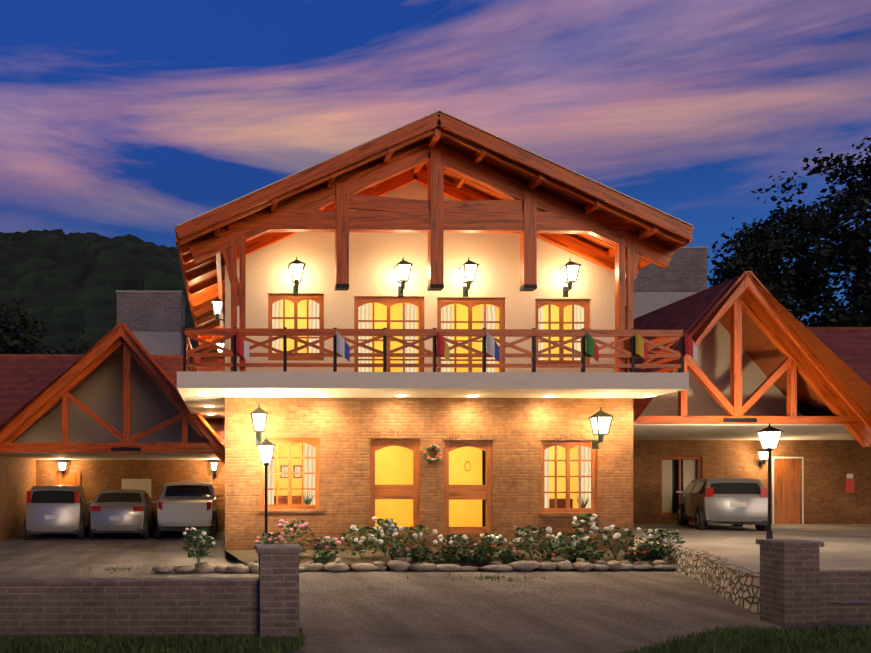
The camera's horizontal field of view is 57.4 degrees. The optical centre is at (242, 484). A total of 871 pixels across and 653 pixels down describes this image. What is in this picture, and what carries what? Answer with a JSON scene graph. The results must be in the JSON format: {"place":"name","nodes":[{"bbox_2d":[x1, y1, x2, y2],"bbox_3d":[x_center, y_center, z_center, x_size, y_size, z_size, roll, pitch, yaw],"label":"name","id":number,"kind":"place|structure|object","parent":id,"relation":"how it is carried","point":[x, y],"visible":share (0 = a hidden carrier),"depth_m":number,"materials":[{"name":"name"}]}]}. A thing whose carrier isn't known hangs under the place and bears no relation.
{"place":"outdoors","nodes":[
{"label":"outdoors","id":0,"kind":"place"},
{"bbox_2d":[257,436,275,543],"bbox_3d":[0.480,0.181,15.366,0.380,2.340,0.380,0,0,-1],"label":"lamp post","id":1,"kind":"object","parent":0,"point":[266,447],"visible":0.77,"depth_m":15.28,"materials":[{"name":"black metal"}]},
{"bbox_2d":[0,229,696,478],"bbox_3d":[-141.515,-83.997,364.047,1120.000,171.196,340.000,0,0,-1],"label":"hill","id":2,"kind":"structure","parent":0,"point":[69,284],"depth_m":298.51,"materials":[{"name":"green plant"}]},
{"bbox_2d":[225,182,632,558],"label":"house wall","id":3,"kind":"structure","parent":0,"point":[516,427],"depth_m":16.32,"materials":[{"name":"brick"}]},
{"bbox_2d":[211,256,613,448],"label":"wall lanterns","id":4,"kind":"object","parent":3,"relation":"on","point":[600,421],"depth_m":16.02,"materials":[{"name":"white glass"}]},
{"bbox_2d":[264,299,590,526],"bbox_3d":[4.021,-1.529,17.233,7.900,5.760,1.380,0,0,-1],"label":"interior glow","id":5,"kind":"object","parent":3,"relation":"attached to","point":[393,465],"visible":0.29,"depth_m":17.91,"materials":[{"name":"yellow glass"}]},
{"bbox_2d":[260,294,596,532],"bbox_3d":[4.034,-1.529,16.418,7.300,5.160,0.070,0,0,-1],"label":"window and door frames","id":6,"kind":"structure","parent":3,"relation":"attached to","point":[467,492],"depth_m":16.39,"materials":[{"name":"brown wood"}]},
{"bbox_2d":[258,432,601,515],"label":"brick lintels","id":7,"kind":"object","parent":3,"relation":"attached to","point":[464,436],"visible":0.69,"depth_m":16.30,"materials":[{"name":"brick"}]},
{"bbox_2d":[423,444,441,463],"bbox_3d":[4.087,-0.661,16.274,0.401,0.425,0.087,0,0,-1],"label":"door wreath","id":8,"kind":"object","parent":3,"relation":"attached to","point":[437,457],"depth_m":16.25,"materials":[{"name":"green plant"}]},
{"bbox_2d":[177,371,688,417],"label":"balcony slab","id":9,"kind":"structure","parent":3,"relation":"attached to","point":[219,387],"depth_m":14.76,"materials":[{"name":"white paint"}]},
{"bbox_2d":[198,393,656,414],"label":"recessed ceiling lights","id":10,"kind":"object","parent":9,"relation":"attached to","point":[401,396],"visible":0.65,"depth_m":15.85,"materials":[{"name":"paint"}]},
{"bbox_2d":[189,143,673,371],"bbox_3d":[3.747,-4.473,15.588,9.602,4.569,1.360,0,0,-1],"label":"gable truss","id":11,"kind":"object","parent":9,"relation":"on","point":[435,216],"visible":0.83,"depth_m":14.95,"materials":[{"name":"brown wood"}]},
{"bbox_2d":[183,327,683,372],"bbox_3d":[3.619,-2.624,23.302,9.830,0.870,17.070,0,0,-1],"label":"balcony railing","id":12,"kind":"object","parent":9,"relation":"on","point":[673,337],"visible":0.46,"depth_m":14.78,"materials":[{"name":"brown wood"}]},
{"bbox_2d":[236,331,696,361],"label":"flags","id":13,"kind":"object","parent":12,"relation":"attached to","point":[343,348],"visible":0.96,"depth_m":14.75,"materials":[{"name":"multicoloured fabric"}]},
{"bbox_2d":[174,110,694,357],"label":"roof","id":14,"kind":"structure","parent":3,"relation":"on","point":[204,280],"depth_m":14.45,"materials":[{"name":"brown wood"}]},
{"bbox_2d":[0,532,870,652],"bbox_3d":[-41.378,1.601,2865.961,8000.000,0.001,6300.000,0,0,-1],"label":"ground","id":15,"kind":"structure","parent":0,"point":[386,610],"depth_m":10.39,"materials":[{"name":"grey concrete"}]},
{"bbox_2d":[4,332,61,353],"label":"tree","id":16,"kind":"object","parent":15,"relation":"on","point":[39,351],"depth_m":75.32,"materials":[{"name":"green plant"}]},
{"bbox_2d":[0,296,81,353],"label":"tree","id":17,"kind":"object","parent":15,"relation":"on","point":[15,338],"visible":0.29,"depth_m":52.23,"materials":[{"name":"green plant"}]},
{"bbox_2d":[24,485,92,539],"bbox_3d":[-5.620,0.823,23.428,1.980,1.645,4.013,0,0,-7],"label":"silver hatchback car","id":18,"kind":"object","parent":15,"relation":"on","point":[57,509],"visible":0.92,"depth_m":21.63,"materials":[{"name":"grey metal"}]},
{"bbox_2d":[57,331,104,353],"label":"tree","id":19,"kind":"object","parent":15,"relation":"on","point":[83,350],"depth_m":66.42,"materials":[{"name":"green plant"}]},
{"bbox_2d":[0,323,224,540],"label":"wing","id":20,"kind":"structure","parent":15,"relation":"on","point":[26,380],"depth_m":22.01,"materials":[{"name":"brown wood"}]},
{"bbox_2d":[116,281,185,354],"bbox_3d":[-3.492,-4.749,29.355,2.479,5.900,2.380,0,0,-1],"label":"chimney","id":21,"kind":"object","parent":20,"relation":"on","point":[154,321],"depth_m":28.21,"materials":[{"name":"grey brick"}]},
{"bbox_2d":[89,489,156,539],"bbox_3d":[-3.691,0.894,23.669,2.000,1.503,4.393,0,0,-3],"label":"silver sedan car","id":22,"kind":"object","parent":15,"relation":"on","point":[122,511],"visible":1,"depth_m":21.70,"materials":[{"name":"grey metal"}]},
{"bbox_2d":[0,544,301,640],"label":"front wall","id":23,"kind":"structure","parent":15,"relation":"on","point":[265,603],"depth_m":7.83,"materials":[{"name":"brick"}]},
{"bbox_2d":[156,481,220,538],"bbox_3d":[-1.699,0.775,24.105,2.040,1.764,5.083,0,0,-1],"label":"car","id":24,"kind":"object","parent":15,"relation":"on","point":[182,505],"visible":0.98,"depth_m":21.77,"materials":[{"name":"white metal"}]},
{"bbox_2d":[33,566,556,583],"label":"drive weeds","id":25,"kind":"object","parent":15,"relation":"on","point":[485,576],"visible":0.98,"depth_m":13.07,"materials":[{"name":"green plant"}]},
{"bbox_2d":[152,556,676,573],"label":"flower bed stones","id":26,"kind":"object","parent":15,"relation":"on","point":[403,564],"visible":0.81,"depth_m":13.96,"materials":[{"name":"grey stone"}]},
{"bbox_2d":[0,622,870,652],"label":"grass","id":27,"kind":"structure","parent":15,"relation":"on","point":[763,640],"depth_m":7.45,"materials":[{"name":"green plant"}]},
{"bbox_2d":[629,539,759,613],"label":"retaining wall","id":28,"kind":"structure","parent":15,"relation":"on","point":[734,582],"depth_m":11.35,"materials":[{"name":"stone"}]},
{"bbox_2d":[707,222,774,290],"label":"poplar tree","id":29,"kind":"object","parent":15,"relation":"on","point":[731,270],"visible":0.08,"depth_m":46.37,"materials":[{"name":"green plant"}]},
{"bbox_2d":[633,271,870,523],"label":"wing","id":30,"kind":"structure","parent":15,"relation":"on","point":[833,455],"depth_m":19.45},
{"bbox_2d":[57,448,767,476],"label":"wall lamps","id":31,"kind":"object","parent":30,"relation":"on","point":[763,454],"visible":0.85,"depth_m":25.48,"materials":[{"name":"white glass"}]},
{"bbox_2d":[111,418,854,492],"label":"tie beam plates","id":32,"kind":"object","parent":30,"relation":"attached to","point":[849,483],"visible":1,"depth_m":20.31,"materials":[{"name":"black metal"}]},
{"bbox_2d":[634,246,708,318],"bbox_3d":[12.593,-4.427,23.760,2.428,5.257,2.680,0,0,-1],"label":"chimney","id":33,"kind":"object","parent":30,"relation":"on","point":[683,275],"depth_m":22.47,"materials":[{"name":"grey brick"}]},
{"bbox_2d":[660,456,803,523],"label":"doors","id":34,"kind":"structure","parent":30,"relation":"on","point":[677,473],"depth_m":24.19,"materials":[{"name":"brown wood"}]},
{"bbox_2d":[714,215,804,315],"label":"poplar tree","id":35,"kind":"object","parent":15,"relation":"on","point":[768,251],"visible":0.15,"depth_m":47.02,"materials":[{"name":"green plant"}]},
{"bbox_2d":[751,136,870,326],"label":"tree","id":36,"kind":"object","parent":15,"relation":"on","point":[850,249],"visible":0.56,"depth_m":50.22,"materials":[{"name":"green plant"}]},
{"bbox_2d":[756,539,870,626],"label":"front wall","id":37,"kind":"structure","parent":15,"relation":"on","point":[799,587],"depth_m":8.64,"materials":[{"name":"brick"}]},
{"bbox_2d":[755,423,783,538],"bbox_3d":[11.434,-0.044,16.441,0.380,2.590,0.380,0,0,-1],"label":"lamp post","id":38,"kind":"object","parent":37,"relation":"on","point":[769,437],"visible":0.94,"depth_m":16.41,"materials":[{"name":"black metal"}]},
{"bbox_2d":[834,254,870,307],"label":"tree","id":39,"kind":"object","parent":15,"relation":"on","point":[849,290],"visible":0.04,"depth_m":59.64,"materials":[{"name":"green plant"}]},
{"bbox_2d":[0,0,870,325],"label":"sky","id":40,"kind":"structure","parent":0,"point":[143,119],"materials":[{"name":"blue"}]},
{"bbox_2d":[226,550,673,564],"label":"flower bed soil","id":41,"kind":"structure","parent":0,"point":[246,557],"depth_m":14.92,"materials":[{"name":"brown soil"}]},
{"bbox_2d":[182,513,685,562],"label":"rose bushes","id":42,"kind":"object","parent":41,"relation":"on","point":[489,552],"visible":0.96,"depth_m":14.56,"materials":[{"name":"green plant"}]},
{"bbox_2d":[633,524,870,602],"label":"terrace","id":43,"kind":"structure","parent":0,"point":[847,547],"depth_m":17.31,"materials":[{"name":"grey concrete"}]},
{"bbox_2d":[676,478,767,530],"bbox_3d":[13.856,0.549,21.979,1.940,1.484,3.834,0,0,20],"label":"grey hatchback car","id":44,"kind":"object","parent":43,"relation":"on","point":[705,502],"visible":1,"depth_m":20.45,"materials":[{"name":"grey metal"}]}
]}

